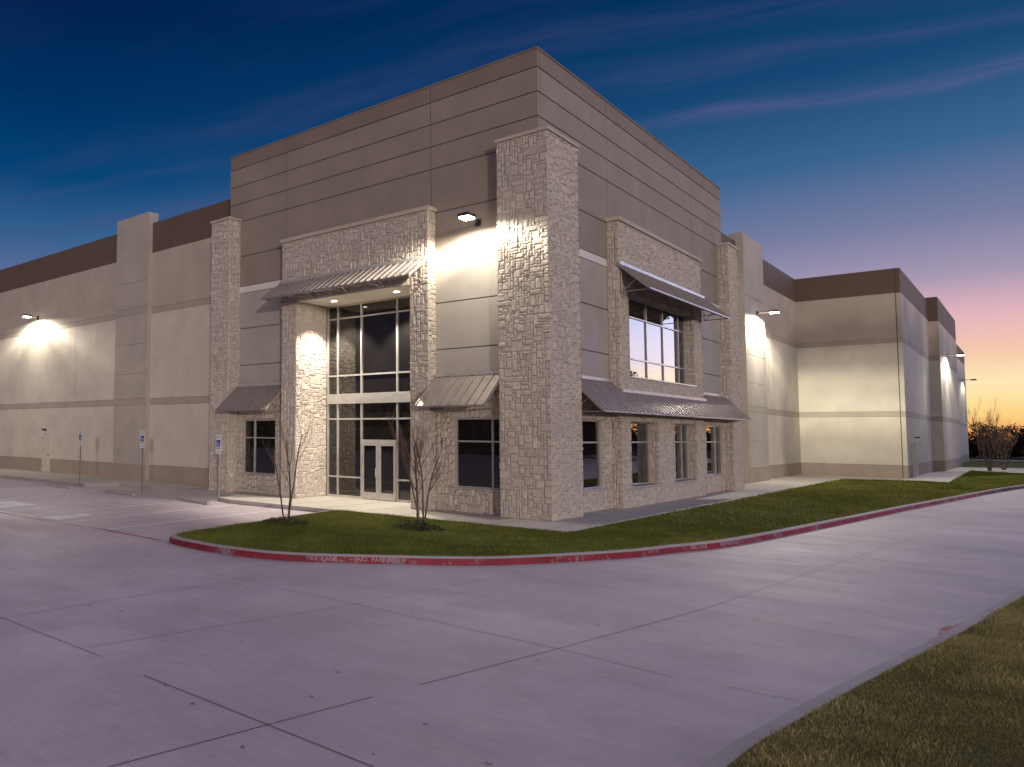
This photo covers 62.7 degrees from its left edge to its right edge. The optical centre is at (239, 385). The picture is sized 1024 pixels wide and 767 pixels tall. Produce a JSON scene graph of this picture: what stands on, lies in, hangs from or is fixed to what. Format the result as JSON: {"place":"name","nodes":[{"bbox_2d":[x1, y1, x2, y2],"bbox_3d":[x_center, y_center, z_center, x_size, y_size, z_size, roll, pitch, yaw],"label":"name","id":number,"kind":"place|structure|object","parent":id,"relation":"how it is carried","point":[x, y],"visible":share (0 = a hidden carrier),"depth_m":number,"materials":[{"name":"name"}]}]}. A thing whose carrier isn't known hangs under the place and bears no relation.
{"place":"outdoors","nodes":[
{"label":"outdoors","id":0,"kind":"place"},
{"bbox_2d":[83,486,222,501],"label":"path","id":1,"kind":"structure","parent":0,"point":[175,494],"depth_m":33.15,"materials":[{"name":"concrete"}]},
{"bbox_2d":[215,434,220,500],"bbox_3d":[-0.832,3.173,29.694,0.056,2.562,0.320,4,-5,-44],"label":"parking sign","id":2,"kind":"object","parent":1,"relation":"on","point":[218,444],"visible":1,"depth_m":29.70,"materials":[{"name":"metal"}]},
{"bbox_2d":[0,478,1023,766],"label":"road","id":3,"kind":"structure","parent":0,"point":[566,704],"depth_m":10.07,"materials":[{"name":"concrete"}]},
{"bbox_2d":[47,483,72,488],"bbox_3d":[-8.480,4.730,36.251,0.170,0.128,2.305,3,-5,-40],"label":"wheel stop","id":4,"kind":"object","parent":3,"relation":"on","point":[60,485],"visible":1,"depth_m":36.06,"materials":[{"name":"concrete"}]},
{"bbox_2d":[78,430,81,486],"bbox_3d":[-7.624,3.481,36.794,0.056,2.692,0.320,4,-5,-44],"label":"parking sign","id":5,"kind":"object","parent":3,"relation":"on","point":[80,438],"visible":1,"depth_m":36.78,"materials":[{"name":"metal"}]},
{"bbox_2d":[105,489,135,495],"bbox_3d":[-5.085,4.543,32.689,0.170,0.128,2.581,3,-4,-35],"label":"wheel stop","id":6,"kind":"object","parent":3,"relation":"on","point":[120,492],"visible":1,"depth_m":32.48,"materials":[{"name":"concrete"}]},
{"bbox_2d":[140,430,144,493],"bbox_3d":[-4.177,3.278,32.970,0.056,2.692,0.320,4,-5,-44],"label":"parking sign","id":7,"kind":"object","parent":3,"relation":"on","point":[142,438],"visible":1,"depth_m":32.95,"materials":[{"name":"metal"}]},
{"bbox_2d":[177,497,210,504],"bbox_3d":[-1.755,4.348,29.015,0.170,0.128,2.266,3,-4,-34],"label":"wheel stop","id":8,"kind":"object","parent":3,"relation":"on","point":[203,502],"visible":1,"depth_m":28.84,"materials":[{"name":"concrete"}]},
{"bbox_2d":[89,547,836,764],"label":"road stains","id":9,"kind":"object","parent":3,"relation":"on","point":[242,746],"visible":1,"depth_m":7.77,"materials":[{"name":"grey liquid"}]},
{"bbox_2d":[0,480,964,633],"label":"road markings","id":10,"kind":"object","parent":3,"relation":"on","point":[7,503],"visible":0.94,"depth_m":25.65,"materials":[{"name":"white paint"}]},
{"bbox_2d":[1,520,1012,766],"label":"road joints","id":11,"kind":"object","parent":3,"relation":"on","point":[372,696],"visible":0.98,"depth_m":9.11,"materials":[{"name":"grey concrete"}]},
{"bbox_2d":[169,485,1023,564],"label":"curb","id":12,"kind":"structure","parent":3,"relation":"on","point":[174,539],"depth_m":16.70,"materials":[{"name":"concrete"}]},
{"bbox_2d":[700,588,1023,766],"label":"curb","id":13,"kind":"structure","parent":3,"relation":"on","point":[725,755],"depth_m":7.50,"materials":[{"name":"concrete"}]},
{"bbox_2d":[0,467,1023,532],"bbox_3d":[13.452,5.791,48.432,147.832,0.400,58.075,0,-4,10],"label":"sidewalk","id":14,"kind":"structure","parent":0,"point":[330,503],"depth_m":29.23,"materials":[{"name":"concrete"}]},
{"bbox_2d":[0,0,1023,439],"label":"sky","id":15,"kind":"structure","parent":0,"point":[837,136],"materials":[{"name":"blue"}]},
{"bbox_2d":[176,474,1018,555],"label":"lawn","id":16,"kind":"structure","parent":0,"point":[450,550],"depth_m":19.76,"materials":[{"name":"green plant"}]},
{"bbox_2d":[263,514,309,525],"bbox_3d":[1.292,3.706,21.400,1.028,0.259,1.603,4,-5,-44],"label":"weed clump","id":17,"kind":"object","parent":16,"relation":"on","point":[291,521],"visible":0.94,"depth_m":21.26,"materials":[{"name":"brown plant"}]},
{"bbox_2d":[260,392,316,521],"bbox_3d":[1.220,2.062,21.650,1.348,3.606,2.346,-2,-4,34],"label":"bare tree","id":18,"kind":"object","parent":16,"relation":"on","point":[289,483],"visible":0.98,"depth_m":21.55,"materials":[{"name":"brown bark"}]},
{"bbox_2d":[386,407,448,527],"bbox_3d":[4.740,2.144,20.400,1.522,3.348,1.343,-2,-4,35],"label":"bare tree","id":19,"kind":"object","parent":16,"relation":"on","point":[415,462],"visible":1,"depth_m":20.56,"materials":[{"name":"brown plant"}]},
{"bbox_2d":[392,519,446,531],"bbox_3d":[4.741,3.677,20.411,1.041,0.260,1.612,4,-5,-44],"label":"weed clump","id":20,"kind":"object","parent":16,"relation":"on","point":[407,525],"visible":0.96,"depth_m":20.29,"materials":[{"name":"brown plant"}]},
{"bbox_2d":[642,470,1023,529],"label":"grass","id":21,"kind":"structure","parent":16,"relation":"on","point":[973,477],"depth_m":31.38,"materials":[{"name":"green plant"}]},
{"bbox_2d":[963,406,1010,470],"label":"bare tree","id":22,"kind":"object","parent":21,"relation":"on","point":[996,439],"visible":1,"depth_m":61.41,"materials":[{"name":"brown plant"}]},
{"bbox_2d":[981,422,1019,469],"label":"bare tree","id":23,"kind":"object","parent":21,"relation":"on","point":[1006,437],"visible":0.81,"depth_m":63.14,"materials":[{"name":"brown plant"}]},
{"bbox_2d":[723,594,1023,766],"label":"verge","id":24,"kind":"structure","parent":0,"point":[982,757],"depth_m":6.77,"materials":[{"name":"green plant"}]},
{"bbox_2d":[961,460,1023,467],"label":"lawn","id":25,"kind":"structure","parent":0,"point":[996,463],"depth_m":77.63,"materials":[{"name":"green plant"}]},
{"bbox_2d":[969,456,1023,460],"bbox_3d":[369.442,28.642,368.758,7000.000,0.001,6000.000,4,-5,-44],"label":"ground","id":26,"kind":"structure","parent":0,"point":[1003,458],"depth_m":109.49,"materials":[{"name":"green plant"}]},
{"bbox_2d":[0,46,968,521],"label":"warehouse","id":27,"kind":"structure","parent":26,"relation":"on","point":[572,326],"depth_m":30.50,"materials":[{"name":"paint"}]},
{"bbox_2d":[22,314,38,319],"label":"wall lamp","id":28,"kind":"object","parent":27,"relation":"attached to","point":[27,316],"visible":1,"depth_m":47.55,"materials":[{"name":"white metal"}]},
{"bbox_2d":[41,433,50,471],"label":"door","id":29,"kind":"structure","parent":27,"relation":"in","point":[46,437],"depth_m":46.79,"materials":[{"name":"paint"}]},
{"bbox_2d":[241,419,274,475],"bbox_3d":[0.789,2.556,31.746,0.230,2.290,1.940,4,-5,-44],"label":"window","id":30,"kind":"structure","parent":27,"relation":"in","point":[257,460],"depth_m":31.83,"materials":[{"name":"glass"}]},
{"bbox_2d":[361,442,377,499],"bbox_3d":[4.905,3.246,29.276,0.146,2.145,0.780,4,-5,-44],"label":"door","id":31,"kind":"structure","parent":27,"relation":"in","point":[369,450],"depth_m":29.32,"materials":[{"name":"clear metal"}]},
{"bbox_2d":[378,443,396,500],"bbox_3d":[5.453,3.216,28.707,0.146,2.145,0.780,4,-5,-44],"label":"door","id":32,"kind":"structure","parent":27,"relation":"in","point":[387,482],"depth_m":28.73,"materials":[{"name":"clear metal"}]},
{"bbox_2d":[458,211,480,226],"bbox_3d":[7.384,-5.303,24.484,0.409,0.230,1.371,-3,-5,41],"label":"wall lamp","id":33,"kind":"object","parent":27,"relation":"attached to","point":[465,216],"visible":1,"depth_m":24.12,"materials":[{"name":"white metal"}]},
{"bbox_2d":[453,417,500,491],"bbox_3d":[7.707,2.189,24.562,0.230,2.310,1.940,4,-5,-44],"label":"window","id":34,"kind":"structure","parent":27,"relation":"in","point":[477,439],"depth_m":24.72,"materials":[{"name":"black glass"}]},
{"bbox_2d":[582,420,604,491],"bbox_3d":[11.316,2.295,25.260,2.490,2.330,0.210,4,-5,-44],"label":"window","id":35,"kind":"structure","parent":27,"relation":"in","point":[591,428],"depth_m":25.69,"materials":[{"name":"black glass"}]},
{"bbox_2d":[631,423,661,487],"bbox_3d":[14.605,2.522,28.158,2.860,2.330,0.500,4,-5,-44],"label":"window","id":36,"kind":"structure","parent":27,"relation":"in","point":[640,455],"depth_m":28.68,"materials":[{"name":"clear glass"}]},
{"bbox_2d":[628,297,696,386],"bbox_3d":[16.301,-1.608,30.008,7.420,3.030,0.500,4,-5,-44],"label":"window","id":37,"kind":"structure","parent":27,"relation":"in","point":[657,334],"depth_m":30.32,"materials":[{"name":"clear glass"}]},
{"bbox_2d":[675,424,699,482],"bbox_3d":[17.924,2.747,31.342,2.810,2.330,0.500,4,-5,-44],"label":"window","id":38,"kind":"structure","parent":27,"relation":"in","point":[681,431],"depth_m":31.87,"materials":[{"name":"clear glass"}]},
{"bbox_2d":[706,425,724,476],"bbox_3d":[21.497,2.975,35.028,2.540,2.270,0.210,4,-5,-44],"label":"window","id":39,"kind":"structure","parent":27,"relation":"in","point":[714,444],"depth_m":35.18,"materials":[{"name":"clear glass"}]},
{"bbox_2d":[756,310,779,314],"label":"wall lamp","id":40,"kind":"object","parent":27,"relation":"attached to","point":[772,311],"visible":1,"depth_m":43.33,"materials":[{"name":"white metal"}]},
{"bbox_2d":[914,442,918,475],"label":"door","id":41,"kind":"structure","parent":27,"relation":"in","point":[915,446],"depth_m":51.24,"materials":[{"name":"white paint"}]},
{"bbox_2d":[967,403,998,459],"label":"bare tree","id":42,"kind":"object","parent":26,"relation":"on","point":[982,458],"visible":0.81,"depth_m":96.93,"materials":[{"name":"brown plant"}]},
{"bbox_2d":[968,422,1023,457],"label":"trees","id":43,"kind":"object","parent":26,"relation":"on","point":[1017,448],"visible":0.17,"depth_m":109.03,"materials":[{"name":"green plant"}]}
]}

